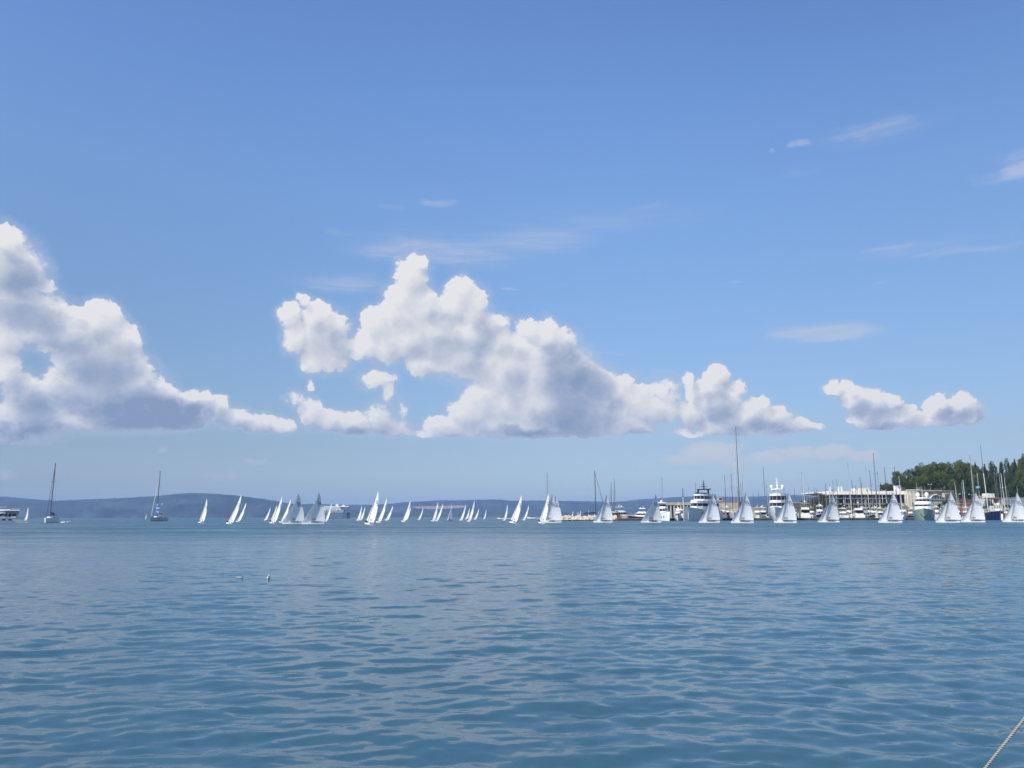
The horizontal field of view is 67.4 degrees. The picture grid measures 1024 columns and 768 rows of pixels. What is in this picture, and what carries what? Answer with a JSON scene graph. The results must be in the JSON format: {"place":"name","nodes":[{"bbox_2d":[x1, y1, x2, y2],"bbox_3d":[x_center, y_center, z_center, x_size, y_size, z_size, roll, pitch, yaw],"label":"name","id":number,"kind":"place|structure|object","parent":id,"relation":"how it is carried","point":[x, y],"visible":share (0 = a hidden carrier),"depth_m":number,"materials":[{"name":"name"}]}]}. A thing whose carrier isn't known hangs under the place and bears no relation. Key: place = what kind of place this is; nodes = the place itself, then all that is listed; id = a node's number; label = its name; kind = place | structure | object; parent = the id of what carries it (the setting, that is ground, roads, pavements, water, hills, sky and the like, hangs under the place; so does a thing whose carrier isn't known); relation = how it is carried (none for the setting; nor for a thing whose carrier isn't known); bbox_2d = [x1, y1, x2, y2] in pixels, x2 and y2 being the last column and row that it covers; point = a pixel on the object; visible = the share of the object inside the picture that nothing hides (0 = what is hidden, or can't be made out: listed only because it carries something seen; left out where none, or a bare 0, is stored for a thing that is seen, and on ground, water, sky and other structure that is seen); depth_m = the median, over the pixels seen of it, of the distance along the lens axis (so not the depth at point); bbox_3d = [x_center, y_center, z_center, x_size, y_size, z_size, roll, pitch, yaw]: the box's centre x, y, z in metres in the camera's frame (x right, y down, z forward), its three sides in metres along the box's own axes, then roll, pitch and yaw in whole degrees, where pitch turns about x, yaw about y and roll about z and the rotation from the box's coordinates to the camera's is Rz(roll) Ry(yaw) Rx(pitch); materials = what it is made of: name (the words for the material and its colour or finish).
{"place":"outdoors","nodes":[
{"label":"outdoors","id":0,"kind":"place"},
{"bbox_2d":[0,493,473,517],"bbox_3d":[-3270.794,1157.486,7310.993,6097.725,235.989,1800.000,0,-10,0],"label":"hills","id":1,"kind":"structure","parent":0,"point":[187,505],"depth_m":6664.91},
{"bbox_2d":[0,517,1023,767],"bbox_3d":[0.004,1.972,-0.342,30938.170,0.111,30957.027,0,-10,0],"label":"water","id":2,"kind":"structure","parent":0,"point":[384,643],"depth_m":12.25,"materials":[{"name":"liquid"}]},
{"bbox_2d":[0,507,24,523],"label":"cabin cruiser","id":3,"kind":"object","parent":2,"relation":"on","point":[8,516],"visible":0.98,"depth_m":296.04,"materials":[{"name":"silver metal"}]},
{"bbox_2d":[44,463,59,522],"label":"moored sailboat","id":4,"kind":"object","parent":2,"relation":"on","point":[50,519],"visible":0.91,"depth_m":335.70,"materials":[{"name":"grey paint"}]},
{"bbox_2d":[150,471,167,520],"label":"moored sailboat","id":5,"kind":"object","parent":2,"relation":"on","point":[157,518],"visible":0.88,"depth_m":462.95,"materials":[{"name":"grey paint"}]},
{"bbox_2d":[198,499,206,522],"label":"racing sloop","id":6,"kind":"object","parent":2,"relation":"on","point":[202,517],"visible":0.94,"depth_m":300.23,"materials":[{"name":"white fabric"}]},
{"bbox_2d":[226,496,240,523],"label":"racing sloop","id":7,"kind":"object","parent":2,"relation":"on","point":[233,515],"visible":0.94,"depth_m":235.91,"materials":[{"name":"white fabric"}]},
{"bbox_2d":[270,497,281,523],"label":"racing sloop","id":8,"kind":"object","parent":2,"relation":"on","point":[275,516],"visible":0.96,"depth_m":260.23,"materials":[{"name":"white fabric"}]},
{"bbox_2d":[279,499,290,522],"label":"racing sloop","id":9,"kind":"object","parent":2,"relation":"on","point":[286,512],"visible":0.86,"depth_m":296.48,"materials":[{"name":"white fabric"}]},
{"bbox_2d":[281,494,303,523],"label":"racing sloop","id":10,"kind":"object","parent":2,"relation":"on","point":[295,512],"visible":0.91,"depth_m":245.85,"materials":[{"name":"white fabric"}]},
{"bbox_2d":[302,493,324,523],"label":"racing sloop","id":11,"kind":"object","parent":2,"relation":"on","point":[316,513],"visible":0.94,"depth_m":238.07,"materials":[{"name":"white fabric"}]},
{"bbox_2d":[324,504,349,517],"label":"ferry","id":12,"kind":"object","parent":2,"relation":"on","point":[336,511],"visible":0.88,"depth_m":1670.73,"materials":[{"name":"blue paint"}]},
{"bbox_2d":[365,491,377,524],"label":"racing sloop","id":13,"kind":"object","parent":2,"relation":"on","point":[371,515],"visible":0.96,"depth_m":211.91,"materials":[{"name":"white fabric"}]},
{"bbox_2d":[376,498,386,522],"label":"racing sloop","id":14,"kind":"object","parent":2,"relation":"on","point":[381,514],"visible":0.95,"depth_m":284.96,"materials":[{"name":"white fabric"}]},
{"bbox_2d":[401,502,409,521],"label":"racing sloop","id":15,"kind":"object","parent":2,"relation":"on","point":[406,515],"visible":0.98,"depth_m":331.10,"materials":[{"name":"white fabric"}]},
{"bbox_2d":[509,496,520,522],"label":"racing sloop","id":16,"kind":"object","parent":2,"relation":"on","point":[515,516],"visible":0.94,"depth_m":252.19,"materials":[{"name":"white fabric"}]},
{"bbox_2d":[538,494,548,523],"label":"racing sloop","id":17,"kind":"object","parent":2,"relation":"on","point":[544,514],"visible":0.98,"depth_m":236.28,"materials":[{"name":"white fabric"}]},
{"bbox_2d":[538,495,558,522],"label":"racing sloop","id":18,"kind":"object","parent":2,"relation":"on","point":[552,514],"visible":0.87,"depth_m":267.66,"materials":[{"name":"white fabric"}]},
{"bbox_2d":[548,496,561,522],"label":"racing sloop","id":19,"kind":"object","parent":2,"relation":"on","point":[559,511],"visible":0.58,"depth_m":281.83,"materials":[{"name":"white fabric"}]},
{"bbox_2d":[580,471,603,515],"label":"moored sailboat","id":20,"kind":"object","parent":2,"relation":"on","point":[585,513],"visible":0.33,"depth_m":419.83,"materials":[{"name":"black paint"}]},
{"bbox_2d":[562,515,622,520],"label":"rock breakwater","id":21,"kind":"object","parent":2,"relation":"in","point":[577,518],"visible":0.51,"depth_m":393.80,"materials":[{"name":"stone"}]},
{"bbox_2d":[593,496,612,522],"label":"racing sloop","id":22,"kind":"object","parent":2,"relation":"on","point":[604,512],"visible":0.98,"depth_m":275.52,"materials":[{"name":"white fabric"}]},
{"bbox_2d":[615,505,634,517],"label":"motor cruiser","id":23,"kind":"object","parent":2,"relation":"on","point":[624,513],"visible":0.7,"depth_m":410.32,"materials":[{"name":"silver metal"}]},
{"bbox_2d":[615,515,642,520],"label":"work barge","id":24,"kind":"object","parent":2,"relation":"on","point":[619,518],"visible":0.95,"depth_m":387.82,"materials":[{"name":"orange paint"}]},
{"bbox_2d":[628,507,646,517],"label":"motor cruiser","id":25,"kind":"object","parent":2,"relation":"on","point":[640,514],"visible":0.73,"depth_m":406.55,"materials":[{"name":"white paint"}]},
{"bbox_2d":[641,494,661,522],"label":"racing sloop","id":26,"kind":"object","parent":2,"relation":"on","point":[653,512],"visible":0.95,"depth_m":258.16,"materials":[{"name":"white fabric"}]},
{"bbox_2d":[657,500,670,520],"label":"motor yacht","id":27,"kind":"object","parent":2,"relation":"on","point":[665,514],"visible":0.8,"depth_m":388.49,"materials":[{"name":"silver metal"}]},
{"bbox_2d":[674,507,682,520],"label":"motor cruiser","id":28,"kind":"object","parent":2,"relation":"on","point":[678,516],"visible":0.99,"depth_m":390.85,"materials":[{"name":"white plastic"}]},
{"bbox_2d":[684,480,722,520],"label":"motor yacht","id":29,"kind":"object","parent":2,"relation":"on","point":[696,509],"visible":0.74,"depth_m":376.93,"materials":[{"name":"silver metal"}]},
{"bbox_2d":[699,493,719,522],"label":"racing sloop","id":30,"kind":"object","parent":2,"relation":"on","point":[711,511],"visible":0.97,"depth_m":255.21,"materials":[{"name":"white fabric"}]},
{"bbox_2d":[719,505,728,517],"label":"motor cruiser","id":31,"kind":"object","parent":2,"relation":"on","point":[725,514],"visible":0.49,"depth_m":406.17,"materials":[{"name":"white plastic"}]},
{"bbox_2d":[728,426,745,517],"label":"sailing yacht","id":32,"kind":"object","parent":2,"relation":"on","point":[731,514],"visible":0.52,"depth_m":411.67,"materials":[{"name":"grey paint"}]},
{"bbox_2d":[731,492,753,522],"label":"racing sloop","id":33,"kind":"object","parent":2,"relation":"on","point":[744,511],"visible":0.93,"depth_m":241.57,"materials":[{"name":"white fabric"}]},
{"bbox_2d":[753,506,762,517],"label":"motor cruiser","id":34,"kind":"object","parent":2,"relation":"on","point":[757,514],"visible":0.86,"depth_m":405.05,"materials":[{"name":"white plastic"}]},
{"bbox_2d":[769,478,787,520],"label":"motor yacht","id":35,"kind":"object","parent":2,"relation":"on","point":[777,501],"visible":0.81,"depth_m":375.97,"materials":[{"name":"silver metal"}]},
{"bbox_2d":[774,492,796,522],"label":"racing sloop","id":36,"kind":"object","parent":2,"relation":"on","point":[787,512],"visible":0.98,"depth_m":244.34,"materials":[{"name":"white fabric"}]},
{"bbox_2d":[799,499,811,517],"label":"motor cruiser","id":37,"kind":"object","parent":2,"relation":"on","point":[805,512],"visible":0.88,"depth_m":403.49,"materials":[{"name":"white plastic"}]},
{"bbox_2d":[815,504,823,517],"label":"motor cruiser","id":38,"kind":"object","parent":2,"relation":"on","point":[819,513],"visible":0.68,"depth_m":406.08,"materials":[{"name":"white plastic"}]},
{"bbox_2d":[818,494,839,521],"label":"racing sloop","id":39,"kind":"object","parent":2,"relation":"on","point":[830,511],"visible":0.88,"depth_m":258.20,"materials":[{"name":"white fabric"}]},
{"bbox_2d":[649,518,1023,520],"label":"quay","id":40,"kind":"structure","parent":2,"relation":"on","point":[726,519],"depth_m":394.85,"materials":[{"name":"concrete"}]},
{"bbox_2d":[839,506,849,517],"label":"motor cruiser","id":41,"kind":"object","parent":2,"relation":"on","point":[843,514],"visible":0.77,"depth_m":405.02,"materials":[{"name":"white plastic"}]},
{"bbox_2d":[847,463,853,517],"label":"moored sailboat","id":42,"kind":"object","parent":2,"relation":"on","point":[851,515],"visible":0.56,"depth_m":409.93,"materials":[{"name":"silver metal"}]},
{"bbox_2d":[852,500,864,517],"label":"motor cruiser","id":43,"kind":"object","parent":2,"relation":"on","point":[857,513],"visible":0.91,"depth_m":402.85,"materials":[{"name":"white plastic"}]},
{"bbox_2d":[873,453,881,517],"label":"moored sailboat","id":44,"kind":"object","parent":2,"relation":"on","point":[875,487],"visible":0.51,"depth_m":405.94,"materials":[{"name":"grey paint"}]},
{"bbox_2d":[878,492,901,522],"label":"racing sloop","id":45,"kind":"object","parent":2,"relation":"on","point":[892,511],"visible":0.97,"depth_m":241.94,"materials":[{"name":"white fabric"}]},
{"bbox_2d":[912,492,934,520],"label":"motor yacht","id":46,"kind":"object","parent":2,"relation":"on","point":[923,510],"visible":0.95,"depth_m":362.47,"materials":[{"name":"green paint"}]},
{"bbox_2d":[935,492,960,522],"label":"racing sloop","id":47,"kind":"object","parent":2,"relation":"on","point":[950,511],"visible":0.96,"depth_m":241.95,"materials":[{"name":"white fabric"}]},
{"bbox_2d":[961,492,984,521],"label":"racing sloop","id":48,"kind":"object","parent":2,"relation":"on","point":[975,511],"visible":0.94,"depth_m":250.92,"materials":[{"name":"white fabric"}]},
{"bbox_2d":[980,446,1000,519],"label":"sailing yacht","id":49,"kind":"object","parent":2,"relation":"on","point":[992,514],"visible":0.85,"depth_m":369.64,"materials":[{"name":"blue paint"}]},
{"bbox_2d":[994,503,1004,519],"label":"motor cruiser","id":50,"kind":"object","parent":2,"relation":"on","point":[1002,514],"visible":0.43,"depth_m":382.36,"materials":[{"name":"white plastic"}]},
{"bbox_2d":[984,717,1023,767],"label":"mooring rope","id":51,"kind":"object","parent":2,"relation":"in","point":[998,751],"visible":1,"depth_m":2.92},
{"bbox_2d":[1002,493,1023,521],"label":"racing sloop","id":52,"kind":"object","parent":2,"relation":"on","point":[1015,512],"visible":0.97,"depth_m":253.09,"materials":[{"name":"white fabric"}]},
{"bbox_2d":[0,0,1023,504],"label":"sky","id":53,"kind":"structure","parent":0,"point":[345,252],"materials":[{"name":"blue"}]},
{"bbox_2d":[303,495,816,515],"bbox_3d":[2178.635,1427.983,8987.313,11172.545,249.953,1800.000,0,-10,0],"label":"hills","id":54,"kind":"structure","parent":0,"point":[491,505],"depth_m":8505.57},
{"bbox_2d":[414,505,468,508],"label":"quarry","id":55,"kind":"structure","parent":54,"relation":"on","point":[439,507],"depth_m":7899.47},
{"bbox_2d":[388,512,766,516],"bbox_3d":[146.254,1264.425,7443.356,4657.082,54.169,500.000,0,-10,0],"label":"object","id":56,"kind":"structure","parent":0,"point":[509,514],"depth_m":7309.49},
{"bbox_2d":[672,486,981,517],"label":"hill","id":57,"kind":"structure","parent":0,"point":[959,500],"depth_m":522.02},
{"bbox_2d":[661,502,690,517],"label":"colonnade building","id":58,"kind":"structure","parent":57,"relation":"on","point":[670,506],"depth_m":456.63,"materials":[{"name":"concrete"}]},
{"bbox_2d":[717,497,742,511],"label":"stone shed","id":59,"kind":"structure","parent":57,"relation":"on","point":[732,508],"depth_m":462.35,"materials":[{"name":"beige stone"}]},
{"bbox_2d":[793,503,800,515],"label":"boat shed","id":60,"kind":"object","parent":57,"relation":"on","point":[797,506],"visible":0.26,"depth_m":456.06,"materials":[{"name":"grey stone"}]},
{"bbox_2d":[801,486,904,508],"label":"marina hall","id":61,"kind":"structure","parent":57,"relation":"on","point":[846,494],"depth_m":518.25,"materials":[{"name":"white stone"}]},
{"bbox_2d":[881,483,891,490],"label":"pine tree","id":62,"kind":"object","parent":57,"relation":"on","point":[885,486],"visible":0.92,"depth_m":543.84,"materials":[{"name":"green plant"}]},
{"bbox_2d":[891,471,903,485],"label":"pine tree","id":63,"kind":"object","parent":57,"relation":"on","point":[897,476],"visible":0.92,"depth_m":554.60,"materials":[{"name":"green plant"}]},
{"bbox_2d":[898,477,908,490],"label":"pine tree","id":64,"kind":"object","parent":57,"relation":"on","point":[903,483],"visible":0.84,"depth_m":552.09,"materials":[{"name":"green plant"}]},
{"bbox_2d":[903,469,909,482],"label":"holm oak","id":65,"kind":"object","parent":57,"relation":"on","point":[905,473],"visible":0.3,"depth_m":570.80,"materials":[{"name":"green plant"}]},
{"bbox_2d":[904,482,914,489],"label":"holm oak","id":66,"kind":"object","parent":57,"relation":"on","point":[910,486],"visible":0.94,"depth_m":546.49,"materials":[{"name":"green plant"}]},
{"bbox_2d":[904,491,916,508],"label":"stair block","id":67,"kind":"structure","parent":57,"relation":"on","point":[912,495],"depth_m":507.06,"materials":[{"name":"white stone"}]},
{"bbox_2d":[908,475,920,488],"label":"pine tree","id":68,"kind":"object","parent":57,"relation":"on","point":[914,480],"visible":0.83,"depth_m":554.80,"materials":[{"name":"green plant"}]},
{"bbox_2d":[909,468,919,478],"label":"holm oak","id":69,"kind":"object","parent":57,"relation":"on","point":[912,473],"visible":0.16,"depth_m":581.36,"materials":[{"name":"green plant"}]},
{"bbox_2d":[914,463,932,489],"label":"pine tree","id":70,"kind":"object","parent":57,"relation":"on","point":[919,470],"visible":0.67,"depth_m":584.29,"materials":[{"name":"green plant"}]},
{"bbox_2d":[919,473,931,489],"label":"pine tree","id":71,"kind":"object","parent":57,"relation":"on","point":[923,479],"visible":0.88,"depth_m":560.57,"materials":[{"name":"green plant"}]},
{"bbox_2d":[924,461,937,480],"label":"pine tree","id":72,"kind":"object","parent":57,"relation":"on","point":[931,468],"visible":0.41,"depth_m":595.86,"materials":[{"name":"green plant"}]},
{"bbox_2d":[925,475,942,489],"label":"holm oak","id":73,"kind":"object","parent":57,"relation":"on","point":[936,485],"visible":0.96,"depth_m":555.69,"materials":[{"name":"green plant"}]},
{"bbox_2d":[923,494,944,511],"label":"grey building","id":74,"kind":"structure","parent":57,"relation":"on","point":[936,498],"depth_m":480.19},
{"bbox_2d":[917,491,954,499],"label":"retaining wall","id":75,"kind":"structure","parent":57,"relation":"on","point":[936,492],"depth_m":524.82,"materials":[{"name":"grey stone"}]},
{"bbox_2d":[936,471,949,490],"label":"pine tree","id":76,"kind":"object","parent":57,"relation":"on","point":[943,476],"visible":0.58,"depth_m":564.68,"materials":[{"name":"green plant"}]},
{"bbox_2d":[935,462,954,490],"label":"pine tree","id":77,"kind":"object","parent":57,"relation":"on","point":[945,467],"visible":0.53,"depth_m":591.09,"materials":[{"name":"green plant"}]},
{"bbox_2d":[943,473,958,490],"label":"holm oak","id":78,"kind":"object","parent":57,"relation":"on","point":[946,482],"visible":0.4,"depth_m":555.54,"materials":[{"name":"green plant"}]},
{"bbox_2d":[947,479,960,495],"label":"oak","id":79,"kind":"object","parent":57,"relation":"on","point":[952,485],"visible":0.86,"depth_m":534.17,"materials":[{"name":"green plant"}]},
{"bbox_2d":[952,459,969,492],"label":"pine tree","id":80,"kind":"object","parent":57,"relation":"on","point":[958,468],"visible":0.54,"depth_m":595.01,"materials":[{"name":"green plant"}]},
{"bbox_2d":[956,503,970,514],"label":"red shed","id":81,"kind":"structure","parent":57,"relation":"on","point":[961,506],"depth_m":463.98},
{"bbox_2d":[956,471,971,490],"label":"holm oak","id":82,"kind":"object","parent":57,"relation":"on","point":[962,477],"visible":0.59,"depth_m":550.62,"materials":[{"name":"green plant"}]},
{"bbox_2d":[957,485,971,500],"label":"holm oak","id":83,"kind":"object","parent":57,"relation":"on","point":[960,495],"visible":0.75,"depth_m":517.22,"materials":[{"name":"green plant"}]},
{"bbox_2d":[963,462,973,497],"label":"pine tree","id":84,"kind":"object","parent":57,"relation":"on","point":[967,471],"visible":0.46,"depth_m":594.72,"materials":[{"name":"green plant"}]},
{"bbox_2d":[965,480,981,497],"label":"holm oak","id":85,"kind":"object","parent":57,"relation":"on","point":[976,490],"visible":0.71,"depth_m":521.59,"materials":[{"name":"green plant"}]},
{"bbox_2d":[968,465,984,496],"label":"holm oak","id":86,"kind":"object","parent":57,"relation":"on","point":[975,469],"visible":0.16,"depth_m":575.67,"materials":[{"name":"green plant"}]},
{"bbox_2d":[969,470,986,487],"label":"pine tree","id":87,"kind":"object","parent":57,"relation":"on","point":[980,476],"visible":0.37,"depth_m":550.33,"materials":[{"name":"green plant"}]},
{"bbox_2d":[976,479,988,497],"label":"holm oak","id":88,"kind":"object","parent":57,"relation":"on","point":[982,489],"visible":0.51,"depth_m":524.25,"materials":[{"name":"green plant"}]},
{"bbox_2d":[981,466,989,480],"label":"holm oak","id":89,"kind":"object","parent":57,"relation":"on","point":[987,472],"visible":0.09,"depth_m":581.77,"materials":[{"name":"green plant"}]},
{"bbox_2d":[972,493,1003,510],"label":"villa","id":90,"kind":"object","parent":57,"relation":"on","point":[990,498],"visible":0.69,"depth_m":456.62,"materials":[{"name":"paint"}]},
{"bbox_2d":[985,474,997,489],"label":"holm oak","id":91,"kind":"object","parent":57,"relation":"on","point":[990,481],"visible":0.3,"depth_m":551.70,"materials":[{"name":"green plant"}]},
{"bbox_2d":[988,461,999,481],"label":"holm oak","id":92,"kind":"object","parent":57,"relation":"on","point":[992,467],"visible":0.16,"depth_m":587.19,"materials":[{"name":"green plant"}]},
{"bbox_2d":[988,482,1002,497],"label":"holm oak","id":93,"kind":"object","parent":57,"relation":"on","point":[995,492],"visible":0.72,"depth_m":514.11,"materials":[{"name":"green plant"}]},
{"bbox_2d":[993,473,1009,490],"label":"holm oak","id":94,"kind":"object","parent":57,"relation":"on","point":[1000,480],"visible":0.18,"depth_m":554.55,"materials":[{"name":"green plant"}]},
{"bbox_2d":[1001,458,1007,482],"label":"cypress tree","id":95,"kind":"object","parent":57,"relation":"on","point":[1005,465],"visible":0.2,"depth_m":602.01,"materials":[{"name":"green plant"}]},
{"bbox_2d":[998,483,1015,497],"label":"holm oak","id":96,"kind":"object","parent":57,"relation":"on","point":[1010,492],"visible":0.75,"depth_m":512.45,"materials":[{"name":"green plant"}]},
{"bbox_2d":[1003,473,1019,490],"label":"holm oak","id":97,"kind":"object","parent":57,"relation":"on","point":[1009,478],"visible":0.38,"depth_m":551.01,"materials":[{"name":"green plant"}]},
{"bbox_2d":[1000,497,1023,511],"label":"grey building","id":98,"kind":"structure","parent":57,"relation":"on","point":[1009,500],"depth_m":468.55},
{"bbox_2d":[1008,462,1020,478],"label":"holm oak","id":99,"kind":"object","parent":57,"relation":"on","point":[1011,469],"visible":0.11,"depth_m":585.95,"materials":[{"name":"green plant"}]},
{"bbox_2d":[1009,482,1023,496],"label":"holm oak","id":100,"kind":"object","parent":57,"relation":"on","point":[1015,487],"visible":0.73,"depth_m":515.40,"materials":[{"name":"green plant"}]},
{"bbox_2d":[1013,466,1023,487],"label":"pine tree","id":101,"kind":"object","parent":57,"relation":"on","point":[1019,478],"visible":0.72,"depth_m":561.76,"materials":[{"name":"green plant"}]},
{"bbox_2d":[1017,453,1023,471],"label":"pine tree","id":102,"kind":"object","parent":57,"relation":"on","point":[1020,461],"visible":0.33,"depth_m":597.88,"materials":[{"name":"green plant"}]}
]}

